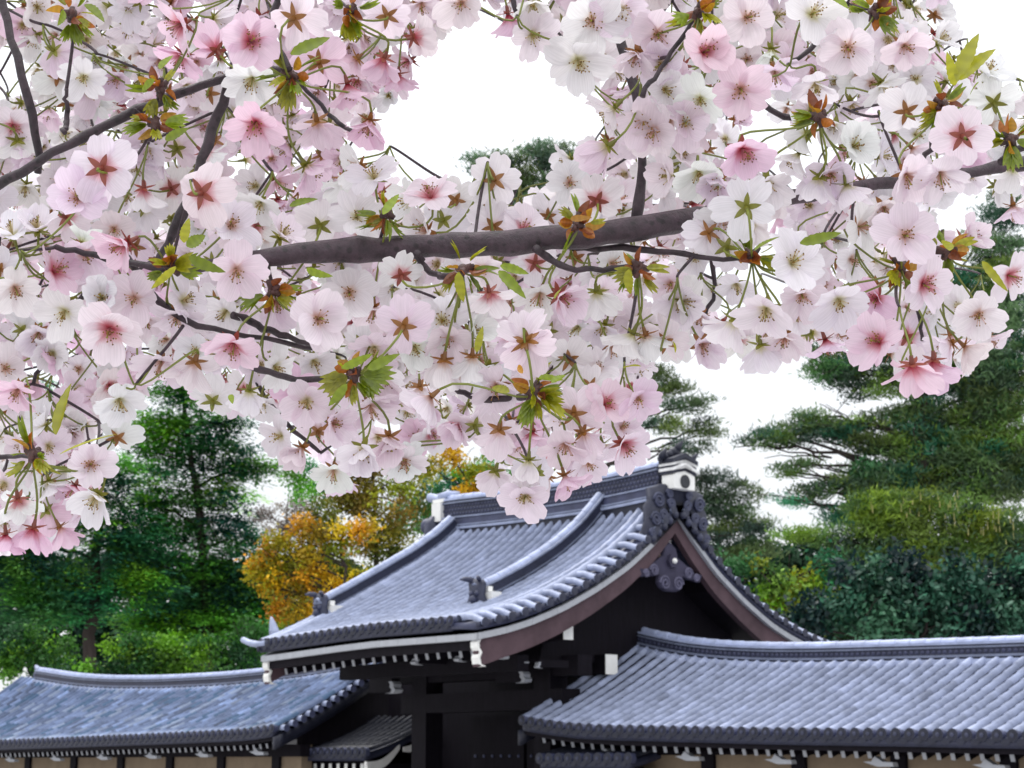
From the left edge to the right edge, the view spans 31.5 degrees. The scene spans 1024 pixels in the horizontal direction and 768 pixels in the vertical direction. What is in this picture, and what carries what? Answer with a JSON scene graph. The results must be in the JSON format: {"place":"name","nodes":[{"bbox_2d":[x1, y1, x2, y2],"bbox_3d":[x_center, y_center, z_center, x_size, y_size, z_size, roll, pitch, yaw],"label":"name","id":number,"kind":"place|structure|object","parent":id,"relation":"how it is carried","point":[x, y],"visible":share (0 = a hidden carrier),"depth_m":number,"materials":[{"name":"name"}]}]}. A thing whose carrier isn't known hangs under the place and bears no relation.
{"place":"outdoors","nodes":[
{"label":"outdoors","id":0,"kind":"place"},
{"bbox_2d":[243,496,322,543],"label":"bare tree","id":1,"kind":"object","parent":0,"point":[285,510],"visible":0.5,"depth_m":100.46,"materials":[{"name":"grey plant"}]},
{"bbox_2d":[268,469,433,630],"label":"olive tree","id":2,"kind":"object","parent":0,"point":[354,503],"visible":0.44,"depth_m":65.17,"materials":[{"name":"green plant"}]},
{"bbox_2d":[0,523,1023,678],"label":"wood","id":3,"kind":"object","parent":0,"point":[797,556],"visible":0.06,"depth_m":87.15,"materials":[{"name":"green plant"}]},
{"bbox_2d":[0,0,1023,690],"label":"sky","id":4,"kind":"structure","parent":0,"point":[476,90],"materials":[{"name":"white"}]},
{"label":"ground","id":5,"kind":"structure","parent":0,"visible":0},
{"bbox_2d":[0,617,83,688],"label":"green shrub","id":6,"kind":"object","parent":5,"relation":"on","point":[29,648],"visible":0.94,"depth_m":61.24,"materials":[{"name":"green plant"}]},
{"bbox_2d":[0,376,204,669],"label":"cedar tree","id":7,"kind":"object","parent":5,"relation":"on","point":[30,567],"visible":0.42,"depth_m":67.70,"materials":[{"name":"green plant"}]},
{"bbox_2d":[53,625,218,674],"bbox_3d":[-11.795,10.552,56.982,5.568,5.962,2.100,0,-12,0],"label":"green shrub","id":8,"kind":"object","parent":5,"relation":"on","point":[133,649],"visible":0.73,"depth_m":57.24,"materials":[{"name":"green plant"}]},
{"bbox_2d":[0,661,388,767],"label":"roofed wall","id":9,"kind":"structure","parent":5,"relation":"on","point":[56,718],"depth_m":47.36,"materials":[{"name":"grey tile"}]},
{"bbox_2d":[98,375,302,672],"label":"cedar tree","id":10,"kind":"object","parent":5,"relation":"on","point":[229,587],"visible":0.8,"depth_m":70.14,"materials":[{"name":"green plant"}]},
{"bbox_2d":[176,606,279,671],"bbox_3d":[-8.473,9.934,55.098,3.698,6.395,1.622,0,-12,0],"label":"green shrub","id":11,"kind":"object","parent":5,"relation":"on","point":[228,660],"visible":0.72,"depth_m":55.35,"materials":[{"name":"green plant"}]},
{"bbox_2d":[234,510,386,626],"bbox_3d":[-6.463,8.774,57.363,4.892,9.603,2.074,0,-12,0],"label":"maple tree","id":12,"kind":"object","parent":5,"relation":"on","point":[256,572],"visible":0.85,"depth_m":57.93,"materials":[{"name":"orange plant"}]},
{"bbox_2d":[308,715,411,767],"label":"wing wall","id":13,"kind":"structure","parent":5,"relation":"on","point":[374,742],"depth_m":42.06,"materials":[{"name":"grey tile"}]},
{"bbox_2d":[274,451,511,537],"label":"evergreen tree","id":14,"kind":"object","parent":5,"relation":"on","point":[436,489],"visible":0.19,"depth_m":74.55,"materials":[{"name":"green plant"}]},
{"bbox_2d":[418,444,493,493],"bbox_3d":[-1.891,7.917,61.685,3.069,13.048,1.569,0,-12,0],"label":"maple tree","id":15,"kind":"object","parent":5,"relation":"on","point":[453,456],"visible":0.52,"depth_m":62.63,"materials":[{"name":"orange plant"}]},
{"bbox_2d":[0,0,1023,556],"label":"cherry tree","id":16,"kind":"object","parent":5,"relation":"on","point":[522,312],"visible":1,"depth_m":1.14,"materials":[{"name":"pink plant"}]},
{"bbox_2d":[240,441,828,767],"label":"temple gate","id":17,"kind":"structure","parent":5,"relation":"on","point":[478,624],"depth_m":38.10,"materials":[{"name":"grey tile"}]},
{"bbox_2d":[471,715,526,767],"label":"door","id":18,"kind":"structure","parent":17,"relation":"in","point":[494,739],"depth_m":39.31,"materials":[{"name":"brown wood"}]},
{"bbox_2d":[527,739,533,767],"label":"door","id":19,"kind":"structure","parent":17,"relation":"in","point":[530,745],"depth_m":38.48,"materials":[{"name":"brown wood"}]},
{"bbox_2d":[535,743,660,767],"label":"wing wall","id":20,"kind":"structure","parent":5,"relation":"on","point":[568,756],"depth_m":34.30,"materials":[{"name":"grey tile"}]},
{"bbox_2d":[453,135,789,562],"bbox_3d":[3.908,2.716,62.796,12.094,23.677,2.707,0,-12,0],"label":"pine tree","id":21,"kind":"object","parent":5,"relation":"on","point":[716,508],"visible":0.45,"depth_m":62.73,"materials":[{"name":"green plant"}]},
{"bbox_2d":[518,627,1023,767],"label":"roofed wall","id":22,"kind":"structure","parent":5,"relation":"on","point":[676,700],"depth_m":32.49,"materials":[{"name":"grey tile"}]},
{"bbox_2d":[716,539,860,636],"bbox_3d":[7.324,7.746,47.387,3.843,7.533,1.829,0,-12,0],"label":"broadleaf shrub","id":23,"kind":"object","parent":5,"relation":"on","point":[769,591],"visible":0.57,"depth_m":47.83,"materials":[{"name":"green plant"}]},
{"bbox_2d":[728,189,1023,635],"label":"pine tree","id":24,"kind":"object","parent":5,"relation":"on","point":[926,445],"visible":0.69,"depth_m":54.56,"materials":[{"name":"green plant"}]},
{"bbox_2d":[764,484,1023,636],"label":"shrub","id":25,"kind":"object","parent":5,"relation":"on","point":[967,523],"visible":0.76,"depth_m":48.95,"materials":[{"name":"green plant"}]},
{"bbox_2d":[775,536,1023,640],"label":"broadleaf shrub","id":26,"kind":"object","parent":5,"relation":"on","point":[907,593],"visible":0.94,"depth_m":44.59,"materials":[{"name":"green plant"}]}
]}

